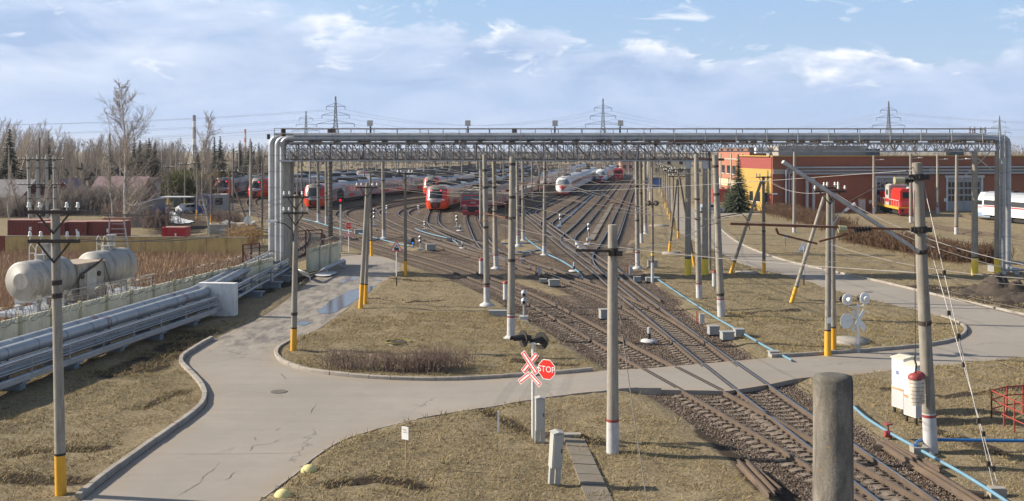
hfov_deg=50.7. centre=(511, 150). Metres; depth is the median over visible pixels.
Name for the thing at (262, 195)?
utility pole
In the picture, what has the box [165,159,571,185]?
overhead wire
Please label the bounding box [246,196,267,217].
railway track
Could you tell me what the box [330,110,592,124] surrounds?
overhead wire
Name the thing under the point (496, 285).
railway track
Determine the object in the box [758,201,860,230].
hedge
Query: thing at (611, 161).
catenary portal
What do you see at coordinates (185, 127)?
overhead wire
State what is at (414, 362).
bare shrub
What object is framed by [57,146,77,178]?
bare tree
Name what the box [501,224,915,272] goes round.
overhead wire
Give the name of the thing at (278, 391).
manhole cover
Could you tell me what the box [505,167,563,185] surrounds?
electric train
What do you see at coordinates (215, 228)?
concrete wall
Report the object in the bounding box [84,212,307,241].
overhead wire
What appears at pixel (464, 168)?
electric train
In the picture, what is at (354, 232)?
blue pipe
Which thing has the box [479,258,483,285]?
weight can
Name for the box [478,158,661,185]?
overhead wire
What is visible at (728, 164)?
brick building
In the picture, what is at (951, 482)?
spare rail
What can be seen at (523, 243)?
blue pipe
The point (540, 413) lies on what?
relay cabinet
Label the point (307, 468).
concrete dome
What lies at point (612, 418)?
catenary mast
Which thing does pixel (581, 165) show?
passenger train
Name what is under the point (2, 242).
brick wall
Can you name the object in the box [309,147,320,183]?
catenary mast
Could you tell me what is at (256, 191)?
electric train
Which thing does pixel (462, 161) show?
catenary mast
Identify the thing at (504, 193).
overhead wire
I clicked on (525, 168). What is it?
electric train
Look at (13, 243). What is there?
ochre wall
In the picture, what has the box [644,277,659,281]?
track box
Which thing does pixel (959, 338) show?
guy wire
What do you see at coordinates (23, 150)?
bare wood
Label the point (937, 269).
overhead wire
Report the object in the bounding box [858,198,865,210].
door
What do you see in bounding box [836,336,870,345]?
manhole slab
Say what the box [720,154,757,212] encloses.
spruce tree
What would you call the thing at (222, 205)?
kiosk
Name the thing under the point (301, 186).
catenary mast
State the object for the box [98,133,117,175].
spruce tree
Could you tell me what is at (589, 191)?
overhead wire
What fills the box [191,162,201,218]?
utility pole
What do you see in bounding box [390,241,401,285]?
warning sign
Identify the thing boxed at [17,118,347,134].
overhead wire
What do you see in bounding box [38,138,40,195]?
utility pole
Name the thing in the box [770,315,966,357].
kerb
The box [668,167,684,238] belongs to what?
utility pole
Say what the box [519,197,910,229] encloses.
overhead wire
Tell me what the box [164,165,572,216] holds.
overhead wire
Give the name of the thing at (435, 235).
blue pipe
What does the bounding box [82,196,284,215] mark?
overhead wire
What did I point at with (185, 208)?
parked car
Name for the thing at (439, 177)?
electric train
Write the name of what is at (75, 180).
shed
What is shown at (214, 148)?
spruce tree
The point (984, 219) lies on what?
railway track
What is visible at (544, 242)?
catenary mast
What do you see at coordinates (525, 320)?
slab path
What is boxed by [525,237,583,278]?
blue pipe
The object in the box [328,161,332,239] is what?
support column
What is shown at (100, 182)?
shed
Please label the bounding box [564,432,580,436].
kerb block
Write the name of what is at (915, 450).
concrete support
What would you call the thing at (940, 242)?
overhead wire
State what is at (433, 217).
railway track
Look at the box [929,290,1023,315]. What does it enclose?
overhead wire
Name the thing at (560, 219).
dwarf signal
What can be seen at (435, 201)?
electric train
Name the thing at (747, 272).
manhole slab
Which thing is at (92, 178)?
bare tree
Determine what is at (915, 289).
kerb
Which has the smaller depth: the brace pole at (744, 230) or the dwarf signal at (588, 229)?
the brace pole at (744, 230)
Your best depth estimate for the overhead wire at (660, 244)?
43.98 m
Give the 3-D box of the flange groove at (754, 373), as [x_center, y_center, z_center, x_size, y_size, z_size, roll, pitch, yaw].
[10.602,9.784,47.687,0.083,0.001,4.799,0,0,-4]
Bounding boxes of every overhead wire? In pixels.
[6,110,315,124]
[16,127,310,143]
[16,127,348,144]
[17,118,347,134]
[27,110,334,124]
[64,118,320,132]
[67,196,302,215]
[80,196,289,215]
[80,212,284,241]
[80,212,302,241]
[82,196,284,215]
[82,196,307,215]
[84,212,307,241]
[88,212,289,241]
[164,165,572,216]
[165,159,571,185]
[297,156,633,163]
[301,164,639,173]
[308,149,634,155]
[315,161,625,166]
[322,149,635,154]
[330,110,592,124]
[341,168,655,215]
[344,163,655,185]
[349,110,609,124]
[350,118,609,132]
[374,161,469,175]
[375,166,508,193]
[399,170,911,192]
[403,170,578,200]
[405,162,579,178]
[421,170,511,188]
[475,164,661,215]
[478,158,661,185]
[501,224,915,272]
[513,219,607,247]
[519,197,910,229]
[569,163,609,176]
[569,164,614,197]
[572,196,711,203]
[596,111,878,129]
[601,158,648,181]
[601,169,648,208]
[613,111,890,129]
[618,220,713,250]
[620,318,646,500]
[626,244,915,261]
[635,169,716,173]
[831,244,1023,278]
[831,250,1023,285]
[834,192,1023,264]
[881,224,1000,266]
[929,285,1023,308]
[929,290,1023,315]
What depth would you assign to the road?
45.39 m
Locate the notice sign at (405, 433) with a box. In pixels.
[402,426,408,467]
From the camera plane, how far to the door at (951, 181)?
177.32 m
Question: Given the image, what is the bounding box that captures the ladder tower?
[103,215,133,286]
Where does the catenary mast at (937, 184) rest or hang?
on the ground at (700, 441)
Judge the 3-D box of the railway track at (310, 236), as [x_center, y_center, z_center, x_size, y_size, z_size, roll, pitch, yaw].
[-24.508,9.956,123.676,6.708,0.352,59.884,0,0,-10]
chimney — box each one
[192,115,195,155]
[244,129,245,154]
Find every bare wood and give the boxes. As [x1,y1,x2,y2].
[0,117,61,185]
[0,123,267,195]
[245,142,1023,169]
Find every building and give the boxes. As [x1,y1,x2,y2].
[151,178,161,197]
[619,151,639,170]
[647,157,688,174]
[711,147,765,201]
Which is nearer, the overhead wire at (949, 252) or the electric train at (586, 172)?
the overhead wire at (949, 252)
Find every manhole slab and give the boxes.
[662,251,679,253]
[735,270,757,273]
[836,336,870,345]
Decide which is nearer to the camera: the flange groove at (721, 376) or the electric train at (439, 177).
the flange groove at (721, 376)
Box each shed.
[0,179,49,199]
[49,178,86,200]
[92,176,158,198]
[127,197,166,227]
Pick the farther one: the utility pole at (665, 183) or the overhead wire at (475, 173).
the utility pole at (665, 183)
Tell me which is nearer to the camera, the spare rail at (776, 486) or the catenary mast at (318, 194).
the spare rail at (776, 486)
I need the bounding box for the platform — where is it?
[0,273,154,319]
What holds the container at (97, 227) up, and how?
on the ground at (700, 441)
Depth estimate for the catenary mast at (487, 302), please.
69.15 m
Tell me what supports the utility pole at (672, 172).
on the ground at (700, 441)
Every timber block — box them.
[873,444,883,449]
[906,463,913,469]
[950,489,983,497]
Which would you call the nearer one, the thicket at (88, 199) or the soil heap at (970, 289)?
the soil heap at (970, 289)
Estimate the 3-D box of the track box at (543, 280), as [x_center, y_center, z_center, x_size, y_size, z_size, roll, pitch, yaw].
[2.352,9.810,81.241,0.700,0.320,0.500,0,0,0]
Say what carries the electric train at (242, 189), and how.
on the ground at (700, 441)
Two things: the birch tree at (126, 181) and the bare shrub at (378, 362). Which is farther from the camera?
the birch tree at (126, 181)
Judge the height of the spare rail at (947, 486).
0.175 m
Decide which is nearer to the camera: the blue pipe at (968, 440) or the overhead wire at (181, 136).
the blue pipe at (968, 440)
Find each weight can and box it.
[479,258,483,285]
[503,281,507,309]
[712,224,716,289]
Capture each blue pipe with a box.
[302,218,409,246]
[415,228,457,243]
[502,241,539,243]
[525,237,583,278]
[555,194,594,228]
[654,276,792,360]
[853,404,1008,500]
[914,438,1023,446]
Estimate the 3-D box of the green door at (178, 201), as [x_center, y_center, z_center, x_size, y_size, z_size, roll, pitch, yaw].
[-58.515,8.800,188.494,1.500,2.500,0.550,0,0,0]
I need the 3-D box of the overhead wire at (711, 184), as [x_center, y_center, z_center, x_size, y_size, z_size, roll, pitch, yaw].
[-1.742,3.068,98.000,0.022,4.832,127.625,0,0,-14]
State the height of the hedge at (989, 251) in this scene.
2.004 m
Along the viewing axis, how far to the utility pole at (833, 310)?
53.28 m
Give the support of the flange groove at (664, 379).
on the road
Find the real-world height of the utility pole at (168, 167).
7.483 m
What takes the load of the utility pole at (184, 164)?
on the ground at (700, 441)
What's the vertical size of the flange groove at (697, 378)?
0.001 m
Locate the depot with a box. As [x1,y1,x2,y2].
[739,146,1023,212]
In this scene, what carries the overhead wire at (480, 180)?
attached to the catenary mast at (487, 302)
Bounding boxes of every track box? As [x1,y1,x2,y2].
[354,229,362,233]
[426,244,436,250]
[488,310,506,316]
[521,251,529,255]
[539,278,547,282]
[547,279,560,286]
[597,308,606,319]
[633,276,641,282]
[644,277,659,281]
[647,260,658,267]
[705,325,719,335]
[718,330,734,340]
[732,328,745,335]
[767,350,779,356]
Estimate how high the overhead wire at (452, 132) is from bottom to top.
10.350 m
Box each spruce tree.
[0,129,30,178]
[40,138,57,187]
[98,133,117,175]
[117,144,129,175]
[128,137,136,175]
[129,141,150,177]
[143,138,166,195]
[145,143,164,194]
[194,153,201,171]
[205,138,226,172]
[209,136,229,176]
[231,140,244,173]
[240,141,259,174]
[254,145,267,172]
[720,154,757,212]
[720,178,731,210]
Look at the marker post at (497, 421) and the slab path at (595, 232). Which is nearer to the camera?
the marker post at (497, 421)
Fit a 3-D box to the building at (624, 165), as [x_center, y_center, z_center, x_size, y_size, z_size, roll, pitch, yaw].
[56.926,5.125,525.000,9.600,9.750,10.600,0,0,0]
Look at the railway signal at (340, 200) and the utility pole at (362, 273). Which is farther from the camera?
the railway signal at (340, 200)
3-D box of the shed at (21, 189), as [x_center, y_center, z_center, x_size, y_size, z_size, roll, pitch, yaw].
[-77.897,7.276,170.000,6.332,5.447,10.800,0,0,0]
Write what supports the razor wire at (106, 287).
attached to the concrete fence at (11, 330)
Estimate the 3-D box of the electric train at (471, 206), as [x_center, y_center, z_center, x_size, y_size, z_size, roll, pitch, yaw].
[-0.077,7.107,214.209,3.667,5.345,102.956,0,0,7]
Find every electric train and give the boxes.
[214,167,374,194]
[248,166,478,197]
[304,165,502,207]
[357,163,478,173]
[365,164,505,177]
[423,167,508,194]
[425,164,508,170]
[426,170,519,210]
[443,161,524,167]
[461,169,542,214]
[470,166,536,177]
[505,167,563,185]
[556,165,597,193]
[596,162,616,181]
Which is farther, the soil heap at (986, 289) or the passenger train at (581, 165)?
the passenger train at (581, 165)
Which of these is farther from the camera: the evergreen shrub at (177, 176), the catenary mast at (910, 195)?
the evergreen shrub at (177, 176)
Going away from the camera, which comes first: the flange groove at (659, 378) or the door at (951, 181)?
the flange groove at (659, 378)
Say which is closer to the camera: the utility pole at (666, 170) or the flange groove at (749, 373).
the flange groove at (749, 373)
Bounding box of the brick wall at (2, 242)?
[0,236,4,253]
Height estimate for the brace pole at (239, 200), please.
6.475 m
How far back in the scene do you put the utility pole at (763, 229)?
86.35 m
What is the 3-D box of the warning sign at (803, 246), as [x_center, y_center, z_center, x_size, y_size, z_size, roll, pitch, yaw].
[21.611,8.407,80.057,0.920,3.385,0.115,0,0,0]
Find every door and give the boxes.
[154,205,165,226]
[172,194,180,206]
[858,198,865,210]
[877,178,884,211]
[885,178,892,211]
[948,178,954,210]
[958,178,963,210]
[964,178,971,210]
[978,178,979,195]
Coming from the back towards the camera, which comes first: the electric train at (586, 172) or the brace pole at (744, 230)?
the electric train at (586, 172)
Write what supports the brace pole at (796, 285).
on the ground at (700, 441)
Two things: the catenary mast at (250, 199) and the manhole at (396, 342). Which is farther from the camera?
the catenary mast at (250, 199)
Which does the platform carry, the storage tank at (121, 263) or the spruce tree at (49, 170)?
the storage tank at (121, 263)
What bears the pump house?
on the platform
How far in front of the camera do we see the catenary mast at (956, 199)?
128.04 m
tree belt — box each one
[16,141,1022,156]
[20,161,266,201]
[225,145,711,171]
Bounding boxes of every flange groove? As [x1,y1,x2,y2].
[642,369,675,387]
[646,369,683,389]
[675,367,719,389]
[679,367,723,389]
[702,364,733,388]
[705,364,737,388]
[734,362,765,383]
[738,362,769,383]
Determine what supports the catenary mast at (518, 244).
on the ground at (700, 441)
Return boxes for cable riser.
[627,264,632,273]
[696,311,704,323]
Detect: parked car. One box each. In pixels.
[175,204,194,212]
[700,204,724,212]
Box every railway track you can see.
[231,203,924,500]
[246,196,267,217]
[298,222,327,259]
[307,196,377,230]
[333,197,736,366]
[372,199,528,264]
[395,204,594,283]
[423,209,489,246]
[463,215,524,261]
[505,205,940,500]
[525,167,617,238]
[539,176,613,255]
[557,171,627,273]
[587,178,667,303]
[882,211,1023,246]
[910,223,1023,239]
[958,212,1023,225]
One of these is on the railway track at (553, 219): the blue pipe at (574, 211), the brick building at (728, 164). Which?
the blue pipe at (574, 211)
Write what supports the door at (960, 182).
in the depot
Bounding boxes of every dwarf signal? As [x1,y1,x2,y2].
[372,212,375,226]
[418,235,422,249]
[455,215,458,228]
[520,290,527,319]
[558,214,561,227]
[586,223,590,240]
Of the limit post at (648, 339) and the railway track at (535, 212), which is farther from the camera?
the railway track at (535, 212)
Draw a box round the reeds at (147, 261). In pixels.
[0,248,249,320]
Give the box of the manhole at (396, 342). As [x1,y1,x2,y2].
[385,338,410,345]
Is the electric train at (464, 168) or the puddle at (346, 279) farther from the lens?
the electric train at (464, 168)
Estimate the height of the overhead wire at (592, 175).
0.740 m
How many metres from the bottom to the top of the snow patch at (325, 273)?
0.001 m
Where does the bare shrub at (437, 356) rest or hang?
on the ground at (700, 441)
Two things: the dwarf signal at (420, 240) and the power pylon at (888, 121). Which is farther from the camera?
the power pylon at (888, 121)
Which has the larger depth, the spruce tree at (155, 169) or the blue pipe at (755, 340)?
the spruce tree at (155, 169)
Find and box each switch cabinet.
[890,353,919,415]
[902,360,933,424]
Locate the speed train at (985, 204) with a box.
[978,191,1023,222]
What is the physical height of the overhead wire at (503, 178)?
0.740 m
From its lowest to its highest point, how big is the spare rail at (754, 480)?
0.175 m
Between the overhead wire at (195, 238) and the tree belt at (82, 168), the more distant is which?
the tree belt at (82, 168)
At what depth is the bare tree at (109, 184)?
133.19 m
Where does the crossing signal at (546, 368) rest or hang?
on the ground at (700, 441)
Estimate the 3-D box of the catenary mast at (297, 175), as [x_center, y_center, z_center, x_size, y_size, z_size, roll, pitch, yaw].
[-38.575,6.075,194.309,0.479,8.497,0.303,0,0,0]
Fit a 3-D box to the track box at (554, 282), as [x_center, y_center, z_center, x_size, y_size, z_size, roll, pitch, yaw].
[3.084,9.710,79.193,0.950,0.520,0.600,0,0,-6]
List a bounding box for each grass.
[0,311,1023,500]
[334,247,1023,329]
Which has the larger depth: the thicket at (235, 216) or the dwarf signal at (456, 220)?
the thicket at (235, 216)
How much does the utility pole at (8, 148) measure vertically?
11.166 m
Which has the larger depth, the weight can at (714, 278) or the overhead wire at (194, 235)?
the weight can at (714, 278)
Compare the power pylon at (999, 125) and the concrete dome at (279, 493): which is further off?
the power pylon at (999, 125)
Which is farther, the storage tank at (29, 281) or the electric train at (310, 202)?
the electric train at (310, 202)
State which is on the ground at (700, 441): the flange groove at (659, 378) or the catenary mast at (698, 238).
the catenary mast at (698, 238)
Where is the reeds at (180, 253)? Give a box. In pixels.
[11,248,241,258]
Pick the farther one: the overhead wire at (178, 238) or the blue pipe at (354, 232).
the blue pipe at (354, 232)
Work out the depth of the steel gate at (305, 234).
102.94 m
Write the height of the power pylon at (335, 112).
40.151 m
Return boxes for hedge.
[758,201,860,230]
[835,223,993,264]
[952,240,1015,263]
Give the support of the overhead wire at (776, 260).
attached to the catenary mast at (916, 177)
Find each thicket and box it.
[0,191,68,217]
[32,180,180,214]
[93,197,184,228]
[198,208,259,222]
[222,219,266,250]
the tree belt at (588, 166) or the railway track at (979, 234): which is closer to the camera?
the railway track at (979, 234)
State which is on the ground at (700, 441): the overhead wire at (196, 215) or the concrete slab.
the concrete slab
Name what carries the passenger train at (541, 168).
on the ground at (700, 441)
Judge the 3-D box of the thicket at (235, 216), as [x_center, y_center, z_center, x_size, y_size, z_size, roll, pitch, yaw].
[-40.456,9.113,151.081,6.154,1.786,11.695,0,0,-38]
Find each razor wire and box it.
[0,250,277,327]
[305,235,344,252]
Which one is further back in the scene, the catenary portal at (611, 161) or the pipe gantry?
the catenary portal at (611, 161)
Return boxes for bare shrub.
[307,344,371,370]
[338,347,404,372]
[371,345,451,376]
[402,343,466,372]
[434,345,476,369]
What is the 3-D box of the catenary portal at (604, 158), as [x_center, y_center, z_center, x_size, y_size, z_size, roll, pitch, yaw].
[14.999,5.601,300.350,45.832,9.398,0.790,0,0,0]
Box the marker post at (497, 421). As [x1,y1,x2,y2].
[497,411,498,432]
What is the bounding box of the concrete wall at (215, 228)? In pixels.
[210,224,227,233]
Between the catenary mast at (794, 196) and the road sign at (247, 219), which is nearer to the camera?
the road sign at (247, 219)
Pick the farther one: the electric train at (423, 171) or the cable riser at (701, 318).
the electric train at (423, 171)
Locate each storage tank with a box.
[5,243,75,310]
[79,234,137,294]
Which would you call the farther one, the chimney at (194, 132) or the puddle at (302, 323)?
the chimney at (194, 132)
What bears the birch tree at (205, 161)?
on the ground at (700, 441)
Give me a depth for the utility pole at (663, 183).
202.57 m
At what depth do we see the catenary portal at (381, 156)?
259.98 m
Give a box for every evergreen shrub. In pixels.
[156,168,213,202]
[161,168,228,193]
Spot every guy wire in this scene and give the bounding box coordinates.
[923,182,993,485]
[926,233,997,485]
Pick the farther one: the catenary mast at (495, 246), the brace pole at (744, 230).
the catenary mast at (495, 246)
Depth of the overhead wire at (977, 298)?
33.58 m
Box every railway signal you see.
[337,189,343,251]
[411,238,414,247]
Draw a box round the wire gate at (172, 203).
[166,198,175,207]
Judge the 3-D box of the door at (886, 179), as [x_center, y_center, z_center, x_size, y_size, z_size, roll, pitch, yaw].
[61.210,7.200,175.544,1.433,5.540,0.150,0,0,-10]
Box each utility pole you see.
[3,145,14,178]
[26,202,79,495]
[35,155,57,218]
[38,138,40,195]
[109,134,110,187]
[119,140,120,175]
[163,166,173,199]
[179,163,190,203]
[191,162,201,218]
[204,170,217,221]
[221,170,237,235]
[261,162,262,235]
[267,191,308,350]
[356,183,377,308]
[369,174,376,255]
[397,170,412,275]
[658,164,664,195]
[660,165,666,202]
[660,166,669,207]
[663,169,674,219]
[665,168,669,214]
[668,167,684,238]
[668,170,676,229]
[756,174,777,273]
[813,182,855,355]
[831,196,836,349]
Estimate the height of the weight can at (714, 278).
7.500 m
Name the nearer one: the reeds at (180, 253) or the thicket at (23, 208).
the reeds at (180, 253)
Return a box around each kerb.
[75,336,213,499]
[261,387,660,499]
[274,339,592,380]
[721,228,1023,314]
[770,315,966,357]
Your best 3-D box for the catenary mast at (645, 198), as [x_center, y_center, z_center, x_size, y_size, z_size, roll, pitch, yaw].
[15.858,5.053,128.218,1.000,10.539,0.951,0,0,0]
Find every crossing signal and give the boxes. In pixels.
[510,330,554,437]
[839,293,869,352]
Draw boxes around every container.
[7,219,50,235]
[37,221,66,235]
[64,220,90,235]
[88,220,130,235]
[161,226,190,236]
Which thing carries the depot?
on the ground at (700, 441)
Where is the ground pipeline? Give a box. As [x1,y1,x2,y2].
[0,252,345,390]
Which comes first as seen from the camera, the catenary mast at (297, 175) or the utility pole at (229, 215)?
the utility pole at (229, 215)
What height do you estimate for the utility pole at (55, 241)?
8.836 m
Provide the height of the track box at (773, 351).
0.400 m
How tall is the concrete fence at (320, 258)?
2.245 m
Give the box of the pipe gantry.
[267,120,1023,274]
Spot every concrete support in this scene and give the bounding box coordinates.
[909,445,928,457]
[987,485,1006,498]
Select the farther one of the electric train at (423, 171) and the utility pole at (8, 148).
the electric train at (423, 171)
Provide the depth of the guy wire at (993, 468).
33.24 m
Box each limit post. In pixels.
[569,262,578,271]
[641,327,657,342]
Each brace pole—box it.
[232,183,249,226]
[363,185,370,303]
[668,179,677,251]
[678,176,695,266]
[729,181,761,272]
[789,195,825,302]
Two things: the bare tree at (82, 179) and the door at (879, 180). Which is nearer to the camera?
the door at (879, 180)
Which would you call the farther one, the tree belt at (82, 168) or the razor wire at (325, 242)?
the tree belt at (82, 168)
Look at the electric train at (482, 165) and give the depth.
397.42 m
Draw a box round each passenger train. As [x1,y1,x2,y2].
[506,165,549,174]
[567,163,587,173]
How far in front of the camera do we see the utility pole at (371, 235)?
101.77 m
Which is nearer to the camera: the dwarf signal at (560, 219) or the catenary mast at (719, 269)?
the catenary mast at (719, 269)
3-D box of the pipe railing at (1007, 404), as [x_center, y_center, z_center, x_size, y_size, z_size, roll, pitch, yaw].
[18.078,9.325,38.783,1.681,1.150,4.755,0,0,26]
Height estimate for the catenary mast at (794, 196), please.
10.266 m
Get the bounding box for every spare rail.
[736,459,770,497]
[744,459,776,495]
[751,462,782,493]
[875,439,976,500]
[880,438,984,500]
[886,440,941,472]
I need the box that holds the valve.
[883,422,892,437]
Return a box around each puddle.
[297,321,308,324]
[317,286,374,313]
[340,277,356,283]
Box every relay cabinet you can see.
[534,395,545,442]
[548,429,564,484]
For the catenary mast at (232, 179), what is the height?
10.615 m
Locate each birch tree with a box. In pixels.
[95,78,178,217]
[183,111,227,234]
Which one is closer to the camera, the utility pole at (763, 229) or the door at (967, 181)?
the utility pole at (763, 229)
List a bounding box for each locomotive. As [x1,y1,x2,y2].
[614,168,623,180]
[877,184,913,215]
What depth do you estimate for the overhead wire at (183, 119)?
566.36 m
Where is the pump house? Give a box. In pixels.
[50,258,113,300]
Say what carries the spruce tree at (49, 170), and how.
on the ground at (700, 441)
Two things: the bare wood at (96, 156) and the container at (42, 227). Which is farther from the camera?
the bare wood at (96, 156)
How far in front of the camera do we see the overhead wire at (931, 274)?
38.53 m
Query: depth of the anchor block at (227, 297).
64.82 m
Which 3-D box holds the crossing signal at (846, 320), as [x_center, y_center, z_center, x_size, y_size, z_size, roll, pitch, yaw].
[16.876,8.566,53.359,1.700,3.067,0.757,0,0,-20]
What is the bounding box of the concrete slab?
[221,220,239,226]
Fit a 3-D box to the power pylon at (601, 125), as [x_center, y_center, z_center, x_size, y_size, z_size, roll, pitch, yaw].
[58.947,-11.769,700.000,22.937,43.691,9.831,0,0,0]
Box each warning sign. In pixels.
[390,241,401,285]
[797,241,809,284]
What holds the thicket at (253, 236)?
on the ground at (700, 441)
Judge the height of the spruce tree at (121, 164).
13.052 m
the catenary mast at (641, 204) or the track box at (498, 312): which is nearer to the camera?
the track box at (498, 312)
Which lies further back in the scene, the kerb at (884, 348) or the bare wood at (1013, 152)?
the bare wood at (1013, 152)
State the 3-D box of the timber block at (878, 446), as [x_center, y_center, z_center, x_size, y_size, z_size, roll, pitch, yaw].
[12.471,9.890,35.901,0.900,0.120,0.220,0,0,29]
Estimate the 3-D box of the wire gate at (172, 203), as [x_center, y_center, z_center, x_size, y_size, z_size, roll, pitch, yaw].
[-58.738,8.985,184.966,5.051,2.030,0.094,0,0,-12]
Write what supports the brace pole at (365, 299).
on the ground at (700, 441)
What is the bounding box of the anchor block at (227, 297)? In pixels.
[198,282,237,315]
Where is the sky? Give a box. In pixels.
[0,0,1023,150]
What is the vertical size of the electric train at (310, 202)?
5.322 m
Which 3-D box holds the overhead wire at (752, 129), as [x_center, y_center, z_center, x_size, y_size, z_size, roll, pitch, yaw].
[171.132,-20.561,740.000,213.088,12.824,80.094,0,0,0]
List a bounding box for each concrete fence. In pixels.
[0,257,272,340]
[306,242,339,272]
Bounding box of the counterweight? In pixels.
[908,191,925,405]
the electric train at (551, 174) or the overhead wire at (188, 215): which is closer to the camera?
the overhead wire at (188, 215)
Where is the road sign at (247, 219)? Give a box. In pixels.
[243,215,251,223]
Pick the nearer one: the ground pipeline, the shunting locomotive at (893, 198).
the ground pipeline
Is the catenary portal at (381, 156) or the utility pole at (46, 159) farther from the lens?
the catenary portal at (381, 156)
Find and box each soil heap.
[950,284,977,294]
[970,272,1023,298]
[986,292,1023,302]
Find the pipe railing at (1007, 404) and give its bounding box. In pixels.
[991,385,1023,431]
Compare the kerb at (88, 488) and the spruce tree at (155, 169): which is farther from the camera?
the spruce tree at (155, 169)
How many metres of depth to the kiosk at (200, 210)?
171.17 m
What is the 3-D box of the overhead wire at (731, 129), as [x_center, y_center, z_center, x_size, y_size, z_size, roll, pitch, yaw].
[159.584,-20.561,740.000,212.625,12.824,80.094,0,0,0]
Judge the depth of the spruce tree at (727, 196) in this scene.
179.08 m
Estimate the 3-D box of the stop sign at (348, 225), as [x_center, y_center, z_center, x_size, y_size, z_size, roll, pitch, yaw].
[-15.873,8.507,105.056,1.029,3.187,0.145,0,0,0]
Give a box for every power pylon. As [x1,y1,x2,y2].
[292,111,319,162]
[317,96,354,167]
[585,98,617,164]
[872,101,904,155]
[988,116,1010,154]
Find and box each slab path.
[517,314,531,325]
[564,437,612,500]
[589,204,613,240]
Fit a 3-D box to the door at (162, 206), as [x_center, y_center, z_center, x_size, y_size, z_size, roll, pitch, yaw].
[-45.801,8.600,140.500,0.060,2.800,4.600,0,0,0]
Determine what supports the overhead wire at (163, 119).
hanging from the power pylon at (335, 112)
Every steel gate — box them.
[242,242,259,262]
[298,229,322,254]
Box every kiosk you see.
[159,194,213,212]
[212,194,228,210]
[647,177,660,187]
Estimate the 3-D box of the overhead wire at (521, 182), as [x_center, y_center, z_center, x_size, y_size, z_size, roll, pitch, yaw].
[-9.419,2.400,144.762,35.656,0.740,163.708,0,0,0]
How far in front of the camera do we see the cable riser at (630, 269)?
86.76 m
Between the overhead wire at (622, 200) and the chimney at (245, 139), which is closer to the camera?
the overhead wire at (622, 200)
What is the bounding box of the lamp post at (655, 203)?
[646,198,658,282]
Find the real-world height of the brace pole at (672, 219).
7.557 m
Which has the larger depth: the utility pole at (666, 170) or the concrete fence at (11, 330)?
the utility pole at (666, 170)
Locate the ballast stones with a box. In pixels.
[470,288,960,500]
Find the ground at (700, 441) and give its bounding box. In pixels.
[0,151,1023,500]
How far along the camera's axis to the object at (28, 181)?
153.05 m
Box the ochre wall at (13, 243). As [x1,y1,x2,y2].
[5,235,248,256]
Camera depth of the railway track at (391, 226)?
125.24 m
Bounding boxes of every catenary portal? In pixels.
[286,148,483,221]
[289,152,509,162]
[478,152,652,201]
[490,145,707,253]
[491,154,647,176]
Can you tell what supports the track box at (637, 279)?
on the ground at (700, 441)
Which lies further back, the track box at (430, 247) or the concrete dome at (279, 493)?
the track box at (430, 247)
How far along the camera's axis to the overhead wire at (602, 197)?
81.92 m
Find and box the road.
[82,183,1023,500]
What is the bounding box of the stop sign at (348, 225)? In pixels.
[344,221,353,251]
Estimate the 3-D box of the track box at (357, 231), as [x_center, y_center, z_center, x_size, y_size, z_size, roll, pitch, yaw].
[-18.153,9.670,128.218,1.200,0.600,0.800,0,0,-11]
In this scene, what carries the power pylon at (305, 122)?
on the ground at (700, 441)
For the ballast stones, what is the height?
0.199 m
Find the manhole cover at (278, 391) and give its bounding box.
[270,390,286,392]
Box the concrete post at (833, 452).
[813,372,853,500]
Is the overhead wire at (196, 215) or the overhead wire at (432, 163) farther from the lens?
the overhead wire at (432, 163)
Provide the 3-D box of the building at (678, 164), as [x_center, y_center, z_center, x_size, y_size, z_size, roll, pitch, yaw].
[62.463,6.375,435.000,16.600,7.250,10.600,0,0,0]
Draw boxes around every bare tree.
[1,161,18,219]
[8,169,24,217]
[28,174,55,218]
[56,171,67,214]
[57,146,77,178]
[66,163,74,192]
[78,169,90,188]
[83,151,93,185]
[95,152,120,217]
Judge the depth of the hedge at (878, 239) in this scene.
103.71 m
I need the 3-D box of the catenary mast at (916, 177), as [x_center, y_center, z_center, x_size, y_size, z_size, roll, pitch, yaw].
[10.537,5.324,34.673,7.380,10.013,0.897,0,0,-15]
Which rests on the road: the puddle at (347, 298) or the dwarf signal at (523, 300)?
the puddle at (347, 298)
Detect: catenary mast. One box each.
[158,151,162,176]
[232,149,233,209]
[238,143,249,171]
[249,142,266,215]
[296,161,298,193]
[301,161,302,215]
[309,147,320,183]
[315,158,321,221]
[325,157,327,224]
[352,151,364,198]
[381,161,386,238]
[461,146,468,171]
[477,157,515,338]
[480,154,521,306]
[491,161,501,269]
[515,161,522,246]
[515,162,548,255]
[520,161,525,240]
[526,151,539,191]
[531,154,537,199]
[575,224,622,454]
[601,161,642,268]
[639,161,643,242]
[643,149,647,233]
[649,156,665,199]
[694,154,701,298]
[700,155,749,316]
[729,160,937,453]
[792,152,795,232]
[872,155,883,213]
[909,154,922,222]
[936,155,947,213]
[954,155,970,233]
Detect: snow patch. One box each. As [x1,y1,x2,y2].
[170,210,192,223]
[315,271,336,275]
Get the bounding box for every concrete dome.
[274,489,290,497]
[301,464,316,472]
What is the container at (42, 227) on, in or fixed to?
on the ground at (700, 441)

